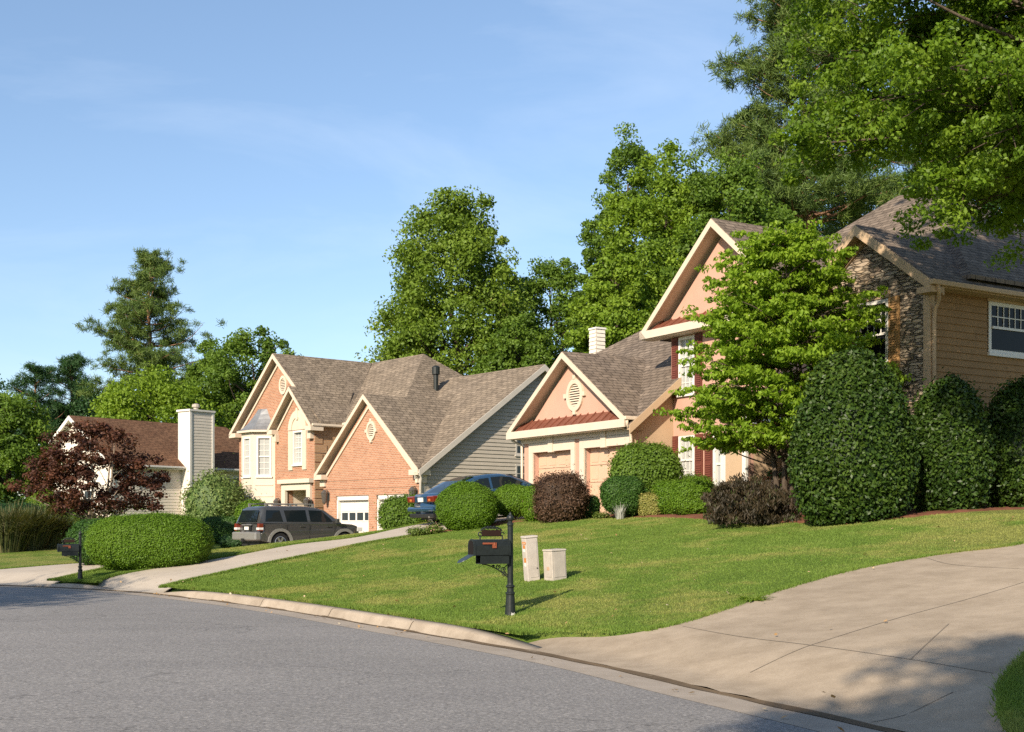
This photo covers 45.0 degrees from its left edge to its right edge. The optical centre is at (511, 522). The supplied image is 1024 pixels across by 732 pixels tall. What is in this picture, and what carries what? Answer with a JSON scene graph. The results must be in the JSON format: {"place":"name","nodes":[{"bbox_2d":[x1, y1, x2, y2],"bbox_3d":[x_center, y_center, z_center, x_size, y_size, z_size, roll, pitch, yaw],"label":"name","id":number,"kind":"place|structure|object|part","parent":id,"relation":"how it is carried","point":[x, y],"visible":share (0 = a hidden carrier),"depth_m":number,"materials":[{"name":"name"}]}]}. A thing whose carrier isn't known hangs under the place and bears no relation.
{"place":"outdoors","nodes":[
{"label":"outdoors","id":0,"kind":"place"},
{"bbox_2d":[0,501,47,552],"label":"ornamental grass","id":1,"kind":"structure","parent":0,"point":[13,536],"depth_m":43.42,"materials":[{"name":"green plant"}]},
{"bbox_2d":[0,500,74,550],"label":"ornamental grass","id":2,"kind":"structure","parent":0,"point":[40,540],"depth_m":44.49,"materials":[{"name":"green plant"}]},
{"bbox_2d":[14,505,84,547],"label":"ornamental grass","id":3,"kind":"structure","parent":0,"point":[57,535],"depth_m":45.52,"materials":[{"name":"green plant"}]},
{"bbox_2d":[0,563,102,585],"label":"driveway","id":4,"kind":"structure","parent":0,"point":[34,575],"depth_m":32.62,"materials":[{"name":"beige concrete"}]},
{"bbox_2d":[97,515,524,592],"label":"driveway","id":5,"kind":"structure","parent":0,"point":[143,581],"depth_m":31.60,"materials":[{"name":"beige concrete"}]},
{"bbox_2d":[232,503,361,545],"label":"suv","id":6,"kind":"object","parent":5,"relation":"on","point":[265,524],"visible":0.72,"depth_m":46.89,"materials":[{"name":"grey paint"}]},
{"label":"rear window","id":7,"kind":"part","parent":6,"relation":"part of","materials":[{"name":"black glass"}]},
{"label":"side window","id":8,"kind":"part","parent":6,"relation":"part of","materials":[{"name":"black glass"}]},
{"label":"side window","id":9,"kind":"part","parent":6,"relation":"part of","materials":[{"name":"black glass"}]},
{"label":"side window","id":10,"kind":"part","parent":6,"relation":"part of","materials":[{"name":"black glass"}]},
{"bbox_2d":[407,473,531,522],"bbox_3d":[-0.705,-0.771,38.101,4.818,1.437,2.080,-6,3,-30],"label":"sedan","id":11,"kind":"object","parent":5,"relation":"on","point":[424,507],"visible":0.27,"depth_m":37.24,"materials":[{"name":"blue paint"}]},
{"bbox_3d":[-1.904,-1.126,37.408,1.070,0.424,1.533,-6,3,-30],"label":"rear window","id":12,"kind":"part","parent":11,"relation":"part of","materials":[{"name":"blue glass"}]},
{"bbox_3d":[-1.064,-1.131,36.986,0.900,0.335,0.126,-6,3,-30],"label":"side window","id":13,"kind":"part","parent":11,"relation":"part of","materials":[{"name":"black glass"}]},
{"bbox_3d":[-0.063,-1.231,37.564,1.260,0.365,0.136,-6,3,-30],"label":"side window","id":14,"kind":"part","parent":11,"relation":"part of","materials":[{"name":"black glass"}]},
{"bbox_2d":[0,587,818,731],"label":"road","id":15,"kind":"structure","parent":0,"point":[79,661],"depth_m":12.31,"materials":[{"name":"grey asphalt"}]},
{"bbox_2d":[0,586,883,731],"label":"gutter","id":16,"kind":"object","parent":15,"relation":"on","point":[809,721],"visible":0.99,"depth_m":12.91,"materials":[{"name":"concrete"}]},
{"bbox_2d":[0,585,900,731],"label":"gutter dirt","id":17,"kind":"structure","parent":15,"relation":"on","point":[811,712],"depth_m":12.64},
{"bbox_2d":[0,0,1001,492],"label":"sky","id":18,"kind":"structure","parent":0,"point":[277,149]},
{"bbox_2d":[0,509,1023,731],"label":"ground","id":19,"kind":"structure","parent":0,"point":[38,557],"depth_m":22.53,"materials":[{"name":"green plant"}]},
{"bbox_2d":[0,374,30,495],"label":"broadleaf tree","id":20,"kind":"object","parent":19,"relation":"on","point":[17,429],"visible":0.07,"depth_m":95.61,"materials":[{"name":"green plant"}]},
{"bbox_2d":[0,495,49,514],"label":"garden shrub","id":21,"kind":"object","parent":19,"relation":"on","point":[3,505],"visible":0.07,"depth_m":49.70,"materials":[{"name":"green plant"}]},
{"bbox_2d":[0,390,67,502],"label":"broadleaf tree","id":22,"kind":"object","parent":19,"relation":"on","point":[15,450],"visible":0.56,"depth_m":53.04,"materials":[{"name":"green plant"}]},
{"bbox_2d":[3,359,74,445],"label":"pine tree","id":23,"kind":"object","parent":19,"relation":"on","point":[40,376],"visible":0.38,"depth_m":105.48,"materials":[{"name":"green plant"}]},
{"bbox_2d":[23,489,55,507],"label":"garden shrub","id":24,"kind":"object","parent":19,"relation":"on","point":[31,499],"visible":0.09,"depth_m":51.66,"materials":[{"name":"green plant"}]},
{"bbox_2d":[57,531,82,582],"bbox_3d":[-10.887,0.872,30.499,0.603,1.324,0.190,0,0,-24],"label":"mailbox","id":25,"kind":"object","parent":19,"relation":"on","point":[68,550],"visible":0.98,"depth_m":30.49,"materials":[{"name":"black metal"}]},
{"bbox_2d":[45,493,96,525],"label":"garden shrub","id":26,"kind":"object","parent":19,"relation":"on","point":[76,518],"visible":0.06,"depth_m":49.24,"materials":[{"name":"green plant"}]},
{"bbox_2d":[39,351,103,426],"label":"pine tree","id":27,"kind":"object","parent":19,"relation":"on","point":[71,366],"visible":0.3,"depth_m":108.78,"materials":[{"name":"green plant"}]},
{"bbox_2d":[46,392,106,443],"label":"broadleaf tree","id":28,"kind":"object","parent":19,"relation":"on","point":[80,408],"visible":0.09,"depth_m":106.02,"materials":[{"name":"green plant"}]},
{"bbox_2d":[61,516,101,564],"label":"hedge","id":29,"kind":"object","parent":19,"relation":"on","point":[82,525],"visible":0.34,"depth_m":33.66,"materials":[{"name":"green plant"}]},
{"bbox_2d":[3,419,170,518],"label":"japanese maple","id":30,"kind":"object","parent":19,"relation":"on","point":[75,457],"visible":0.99,"depth_m":45.44,"materials":[{"name":"red plant"}]},
{"bbox_2d":[42,404,238,518],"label":"white house","id":31,"kind":"structure","parent":19,"relation":"on","point":[194,441],"depth_m":69.91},
{"bbox_2d":[84,489,94,511],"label":"window","id":32,"kind":"structure","parent":31,"relation":"in","point":[85,492],"depth_m":67.73,"materials":[{"name":"white paint"}]},
{"bbox_2d":[82,508,215,570],"bbox_3d":[-9.466,0.518,32.420,3.502,1.901,2.262,0,0,0],"label":"hedge","id":33,"kind":"object","parent":19,"relation":"on","point":[144,541],"visible":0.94,"depth_m":31.65,"materials":[{"name":"green plant"}]},
{"bbox_2d":[72,245,227,402],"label":"pine tree","id":34,"kind":"object","parent":19,"relation":"on","point":[133,310],"visible":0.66,"depth_m":102.85,"materials":[{"name":"green plant"}]},
{"bbox_2d":[88,360,229,428],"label":"broadleaf tree","id":35,"kind":"object","parent":19,"relation":"on","point":[157,392],"visible":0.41,"depth_m":83.80,"materials":[{"name":"green plant"}]},
{"bbox_2d":[177,336,242,417],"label":"broadleaf tree","id":36,"kind":"object","parent":19,"relation":"on","point":[193,372],"visible":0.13,"depth_m":97.11,"materials":[{"name":"green plant"}]},
{"bbox_2d":[174,453,251,520],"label":"boxwood shrub","id":37,"kind":"object","parent":19,"relation":"on","point":[212,494],"visible":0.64,"depth_m":59.16,"materials":[{"name":"green plant"}]},
{"bbox_2d":[201,514,236,543],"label":"hedge","id":38,"kind":"object","parent":19,"relation":"on","point":[220,525],"visible":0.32,"depth_m":51.56,"materials":[{"name":"green plant"}]},
{"bbox_2d":[219,534,241,547],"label":"boxwood shrub","id":39,"kind":"object","parent":19,"relation":"on","point":[227,541],"visible":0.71,"depth_m":49.29,"materials":[{"name":"green plant"}]},
{"bbox_2d":[185,325,301,429],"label":"broadleaf tree","id":40,"kind":"object","parent":19,"relation":"on","point":[232,382],"visible":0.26,"depth_m":90.51,"materials":[{"name":"green plant"}]},
{"bbox_2d":[228,497,267,533],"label":"boxwood shrub","id":41,"kind":"object","parent":19,"relation":"on","point":[241,506],"visible":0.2,"depth_m":50.21,"materials":[{"name":"green plant"}]},
{"bbox_2d":[229,353,548,532],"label":"brick house","id":42,"kind":"structure","parent":19,"relation":"on","point":[347,442],"depth_m":55.13,"materials":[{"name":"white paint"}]},
{"bbox_2d":[242,437,250,477],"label":"window","id":43,"kind":"structure","parent":42,"relation":"in","point":[246,440],"depth_m":61.29,"materials":[{"name":"white paint"}]},
{"bbox_2d":[255,437,271,477],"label":"window","id":44,"kind":"structure","parent":42,"relation":"in","point":[263,443],"depth_m":60.77,"materials":[{"name":"white glass"}]},
{"bbox_2d":[291,430,301,465],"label":"window","id":45,"kind":"structure","parent":42,"relation":"in","point":[297,435],"depth_m":58.24,"materials":[{"name":"white glass"}]},
{"bbox_2d":[341,500,367,532],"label":"garage door","id":46,"kind":"structure","parent":42,"relation":"in","point":[354,512],"depth_m":54.10,"materials":[{"name":"white paint"}]},
{"bbox_2d":[514,440,523,456],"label":"window","id":47,"kind":"structure","parent":42,"relation":"in","point":[518,448],"depth_m":53.28,"materials":[{"name":"white glass"}]},
{"bbox_2d":[515,464,523,478],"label":"window","id":48,"kind":"structure","parent":42,"relation":"in","point":[518,466],"depth_m":53.29,"materials":[{"name":"white glass"}]},
{"bbox_2d":[372,489,430,528],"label":"boxwood shrub","id":49,"kind":"object","parent":19,"relation":"on","point":[392,511],"visible":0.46,"depth_m":40.95,"materials":[{"name":"green plant"}]},
{"bbox_2d":[405,526,424,535],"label":"flower plant","id":50,"kind":"object","parent":19,"relation":"on","point":[411,531],"visible":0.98,"depth_m":34.43,"materials":[{"name":"green plant"}]},
{"bbox_2d":[413,525,433,534],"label":"flower plant","id":51,"kind":"object","parent":19,"relation":"on","point":[423,531],"visible":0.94,"depth_m":34.43,"materials":[{"name":"green plant"}]},
{"bbox_2d":[424,517,444,533],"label":"flower plant","id":52,"kind":"object","parent":19,"relation":"on","point":[436,528],"visible":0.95,"depth_m":34.47,"materials":[{"name":"green plant"}]},
{"bbox_2d":[354,185,554,375],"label":"poplar tree","id":53,"kind":"object","parent":19,"relation":"on","point":[419,322],"visible":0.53,"depth_m":75.49,"materials":[{"name":"green plant"}]},
{"bbox_2d":[22,583,904,731],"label":"kerb","id":54,"kind":"structure","parent":19,"relation":"on","point":[444,630],"depth_m":19.68,"materials":[{"name":"concrete"}]},
{"bbox_2d":[457,512,515,615],"bbox_3d":[-0.359,0.656,17.920,0.928,1.615,0.232,0,0,-27],"label":"mailbox","id":55,"kind":"object","parent":19,"relation":"on","point":[490,551],"visible":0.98,"depth_m":17.95,"materials":[{"name":"black metal"}]},
{"bbox_2d":[457,554,472,562],"bbox_3d":[-0.683,0.527,17.765,0.209,0.120,0.190,0,0,-27],"label":"box door","id":56,"kind":"structure","parent":55,"relation":"in","point":[468,556],"depth_m":17.74,"materials":[{"name":"black metal"}]},
{"bbox_2d":[467,311,557,374],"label":"broadleaf tree","id":57,"kind":"object","parent":19,"relation":"on","point":[526,352],"visible":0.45,"depth_m":70.64,"materials":[{"name":"green plant"}]},
{"bbox_2d":[518,484,540,521],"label":"boxwood shrub","id":58,"kind":"object","parent":19,"relation":"on","point":[526,497],"visible":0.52,"depth_m":35.16,"materials":[{"name":"green plant"}]},
{"bbox_2d":[520,535,539,580],"bbox_3d":[0.338,0.691,22.122,0.255,0.900,0.220,-5,4,-24],"label":"utility pedestal","id":59,"kind":"object","parent":19,"relation":"on","point":[530,557],"visible":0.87,"depth_m":22.04,"materials":[{"name":"plastic"}]},
{"bbox_2d":[528,541,539,577],"bbox_3d":[0.366,0.678,22.125,0.191,0.680,0.176,-5,4,-24],"label":"door panel","id":60,"kind":"structure","parent":59,"relation":"in","point":[532,545],"depth_m":22.04,"materials":[{"name":"plastic"}]},
{"bbox_2d":[511,256,586,365],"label":"broadleaf tree","id":61,"kind":"object","parent":19,"relation":"on","point":[553,275],"visible":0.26,"depth_m":82.46,"materials":[{"name":"green plant"}]},
{"bbox_2d":[542,548,566,580],"bbox_3d":[0.761,0.794,21.894,0.320,0.635,0.300,-4,2,-32],"label":"utility box","id":62,"kind":"object","parent":19,"relation":"on","point":[554,560],"visible":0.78,"depth_m":21.78,"materials":[{"name":"plastic"}]},
{"bbox_2d":[544,554,565,576],"bbox_3d":[0.757,0.758,21.864,0.275,0.410,0.247,-4,2,-32],"label":"door panel","id":63,"kind":"structure","parent":62,"relation":"in","point":[559,560],"depth_m":21.78,"materials":[{"name":"beige metal"}]},
{"bbox_2d":[522,463,594,523],"bbox_3d":[1.384,-0.639,34.806,2.206,2.236,1.969,0,0,0],"label":"barberry shrub","id":64,"kind":"object","parent":19,"relation":"on","point":[562,496],"visible":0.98,"depth_m":34.30,"materials":[{"name":"brown plant"}]},
{"bbox_2d":[120,512,1013,730],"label":"fallen leaves","id":65,"kind":"object","parent":19,"relation":"on","point":[833,696],"visible":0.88,"depth_m":19.66,"materials":[{"name":"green plant"}]},
{"bbox_2d":[592,505,610,518],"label":"flower plant","id":66,"kind":"object","parent":19,"relation":"on","point":[600,515],"visible":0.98,"depth_m":34.49,"materials":[{"name":"green plant"}]},
{"bbox_2d":[558,242,658,352],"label":"maple tree","id":67,"kind":"object","parent":19,"relation":"on","point":[613,313],"visible":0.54,"depth_m":56.19,"materials":[{"name":"green plant"}]},
{"bbox_2d":[563,121,670,331],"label":"maple tree","id":68,"kind":"object","parent":19,"relation":"on","point":[632,152],"visible":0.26,"depth_m":71.33,"materials":[{"name":"green plant"}]},
{"bbox_2d":[614,503,626,518],"bbox_3d":[2.944,-0.305,33.606,0.529,0.509,0.528,0,0,0],"label":"dusty miller","id":69,"kind":"object","parent":19,"relation":"on","point":[620,513],"visible":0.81,"depth_m":33.51,"materials":[{"name":"white plant"}]},
{"bbox_2d":[571,138,730,351],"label":"maple tree","id":70,"kind":"object","parent":19,"relation":"on","point":[635,211],"visible":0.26,"depth_m":60.39,"materials":[{"name":"green plant"}]},
{"bbox_2d":[643,146,802,302],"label":"maple tree","id":71,"kind":"object","parent":19,"relation":"on","point":[750,201],"visible":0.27,"depth_m":58.40,"materials":[{"name":"green plant"}]},
{"bbox_2d":[439,506,1023,531],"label":"mulch","id":72,"kind":"object","parent":19,"relation":"on","point":[912,513],"visible":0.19,"depth_m":27.25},
{"bbox_2d":[433,479,500,530],"bbox_3d":[-1.281,-0.458,35.179,1.985,1.728,1.871,0,0,0],"label":"boxwood shrub","id":73,"kind":"object","parent":72,"relation":"on","point":[462,505],"visible":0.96,"depth_m":34.59,"materials":[{"name":"green plant"}]},
{"bbox_2d":[493,481,528,519],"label":"boxwood shrub","id":74,"kind":"object","parent":72,"relation":"on","point":[509,499],"visible":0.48,"depth_m":35.73,"materials":[{"name":"green plant"}]},
{"bbox_2d":[582,495,600,517],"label":"boxwood shrub","id":75,"kind":"object","parent":72,"relation":"on","point":[594,507],"visible":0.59,"depth_m":35.15,"materials":[{"name":"green plant"}]},
{"bbox_2d":[597,474,646,517],"bbox_3d":[3.061,-0.669,34.190,1.427,1.414,1.300,0,0,0],"label":"boxwood shrub","id":76,"kind":"object","parent":72,"relation":"on","point":[618,490],"visible":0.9,"depth_m":33.77,"materials":[{"name":"green plant"}]},
{"bbox_2d":[601,437,689,492],"bbox_3d":[3.797,-1.313,35.624,2.430,2.531,2.300,0,0,-19],"label":"boxwood shrub","id":77,"kind":"object","parent":72,"relation":"on","point":[650,464],"visible":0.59,"depth_m":34.97,"materials":[{"name":"green plant"}]},
{"bbox_2d":[634,490,660,515],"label":"boxwood shrub","id":78,"kind":"object","parent":72,"relation":"on","point":[648,505],"visible":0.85,"depth_m":33.65,"materials":[{"name":"yellow plant"}]},
{"bbox_2d":[649,478,684,514],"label":"boxwood shrub","id":79,"kind":"object","parent":72,"relation":"on","point":[661,489],"visible":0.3,"depth_m":33.61,"materials":[{"name":"green plant"}]},
{"bbox_2d":[666,473,715,514],"bbox_3d":[4.834,-0.663,32.976,1.406,1.272,1.414,0,0,0],"label":"boxwood shrub","id":80,"kind":"object","parent":72,"relation":"on","point":[686,494],"visible":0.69,"depth_m":32.55,"materials":[{"name":"green plant"}]},
{"bbox_2d":[679,469,716,484],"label":"boxwood shrub","id":81,"kind":"object","parent":72,"relation":"on","point":[686,476],"visible":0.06,"depth_m":35.09,"materials":[{"name":"green plant"}]},
{"bbox_2d":[700,472,804,526],"bbox_3d":[5.594,-0.365,28.420,2.465,1.602,2.861,0,0,0],"label":"laceleaf maple","id":82,"kind":"object","parent":72,"relation":"on","point":[760,499],"visible":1,"depth_m":27.82,"materials":[{"name":"brown plant"}]},
{"bbox_2d":[764,468,781,487],"bbox_3d":[7.099,-0.774,33.121,0.637,1.348,0.587,0,0,0],"label":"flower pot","id":83,"kind":"object","parent":72,"relation":"on","point":[770,475],"visible":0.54,"depth_m":33.08,"materials":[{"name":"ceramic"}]},
{"bbox_2d":[653,219,914,509],"bbox_3d":[6.556,-3.516,29.692,5.569,7.202,6.265,0,0,39],"label":"dogwood tree","id":84,"kind":"object","parent":72,"relation":"on","point":[777,325],"visible":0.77,"depth_m":28.75,"materials":[{"name":"green plant"}]},
{"bbox_2d":[777,341,934,526],"bbox_3d":[7.269,-1.740,26.225,3.266,4.227,2.662,0,0,0],"label":"holly bush","id":85,"kind":"object","parent":72,"relation":"on","point":[854,453],"visible":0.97,"depth_m":25.52,"materials":[{"name":"green plant"}]},
{"bbox_2d":[908,367,1006,511],"bbox_3d":[9.640,-1.552,27.214,2.475,3.746,2.098,0,0,0],"label":"holly bush","id":86,"kind":"object","parent":72,"relation":"on","point":[958,465],"visible":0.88,"depth_m":26.62,"materials":[{"name":"green plant"}]},
{"bbox_2d":[983,375,1023,507],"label":"holly bush","id":87,"kind":"object","parent":72,"relation":"on","point":[1005,410],"visible":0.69,"depth_m":27.69,"materials":[{"name":"green plant"}]},
{"bbox_2d":[732,595,773,601],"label":"weed","id":88,"kind":"object","parent":19,"relation":"on","point":[753,599],"visible":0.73,"depth_m":16.68,"materials":[{"name":"green plant"}]},
{"bbox_2d":[683,102,824,222],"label":"pine tree","id":89,"kind":"object","parent":19,"relation":"on","point":[740,134],"visible":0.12,"depth_m":66.75,"materials":[{"name":"green plant"}]},
{"bbox_2d":[506,187,1023,512],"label":"stucco house","id":90,"kind":"structure","parent":19,"relation":"on","point":[956,310],"depth_m":35.89,"materials":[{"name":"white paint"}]},
{"bbox_2d":[539,450,570,476],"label":"garage door","id":91,"kind":"structure","parent":90,"relation":"in","point":[559,460],"depth_m":40.92,"materials":[{"name":"paint"}]},
{"bbox_2d":[590,446,624,512],"bbox_3d":[3.069,-1.255,38.264,0.082,2.150,2.180,0,0,-31],"label":"garage door","id":92,"kind":"structure","parent":90,"relation":"in","point":[598,456],"depth_m":38.74,"materials":[{"name":"paint"}]},
{"bbox_2d":[676,335,693,397],"bbox_3d":[5.276,-4.695,37.283,0.170,1.810,0.850,0,0,-31],"label":"window","id":93,"kind":"structure","parent":90,"relation":"in","point":[685,382],"depth_m":37.39,"materials":[{"name":"white paint"}]},
{"bbox_2d":[678,435,694,474],"bbox_3d":[5.298,-1.875,37.297,0.120,1.450,0.750,0,0,-31],"label":"window","id":94,"kind":"structure","parent":90,"relation":"in","point":[689,464],"depth_m":37.34,"materials":[{"name":"white paint"}]},
{"bbox_2d":[713,436,722,484],"bbox_3d":[6.050,-1.700,36.065,0.120,1.800,0.460,0,0,-31],"label":"window","id":95,"kind":"structure","parent":90,"relation":"in","point":[717,460],"depth_m":36.13,"materials":[{"name":"white paint"}]},
{"bbox_2d":[856,298,887,361],"bbox_3d":[8.861,-4.580,30.311,0.140,1.640,1.030,0,0,-31],"label":"window","id":96,"kind":"structure","parent":90,"relation":"in","point":[882,334],"depth_m":30.14,"materials":[{"name":"black glass"}]},
{"bbox_2d":[987,301,1023,359],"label":"window","id":97,"kind":"structure","parent":90,"relation":"in","point":[1005,321],"depth_m":30.18,"materials":[{"name":"grey glass"}]},
{"bbox_2d":[737,183,858,235],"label":"broadleaf tree","id":98,"kind":"object","parent":19,"relation":"on","point":[820,217],"visible":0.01,"depth_m":85.93,"materials":[{"name":"green plant"}]},
{"bbox_2d":[682,0,922,235],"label":"pine tree","id":99,"kind":"object","parent":19,"relation":"on","point":[865,195],"visible":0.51,"depth_m":64.31,"materials":[{"name":"green plant"}]},
{"bbox_2d":[810,41,907,236],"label":"pine tree","id":100,"kind":"object","parent":19,"relation":"on","point":[831,230],"visible":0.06,"depth_m":79.53,"materials":[{"name":"green plant"}]},
{"bbox_2d":[768,0,1023,271],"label":"street tree","id":101,"kind":"object","parent":19,"relation":"on","point":[950,102],"visible":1,"depth_m":21.73,"materials":[{"name":"green plant"}]},
{"bbox_2d":[872,31,921,192],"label":"pine tree","id":102,"kind":"object","parent":19,"relation":"on","point":[905,161],"visible":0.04,"depth_m":72.60,"materials":[{"name":"green plant"}]},
{"bbox_2d":[873,163,1020,213],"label":"broadleaf tree","id":103,"kind":"object","parent":19,"relation":"on","point":[913,167],"visible":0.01,"depth_m":69.14,"materials":[{"name":"green plant"}]},
{"bbox_2d":[523,544,1023,731],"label":"driveway","id":104,"kind":"structure","parent":0,"point":[983,632],"depth_m":13.23,"materials":[{"name":"concrete"}]}
]}

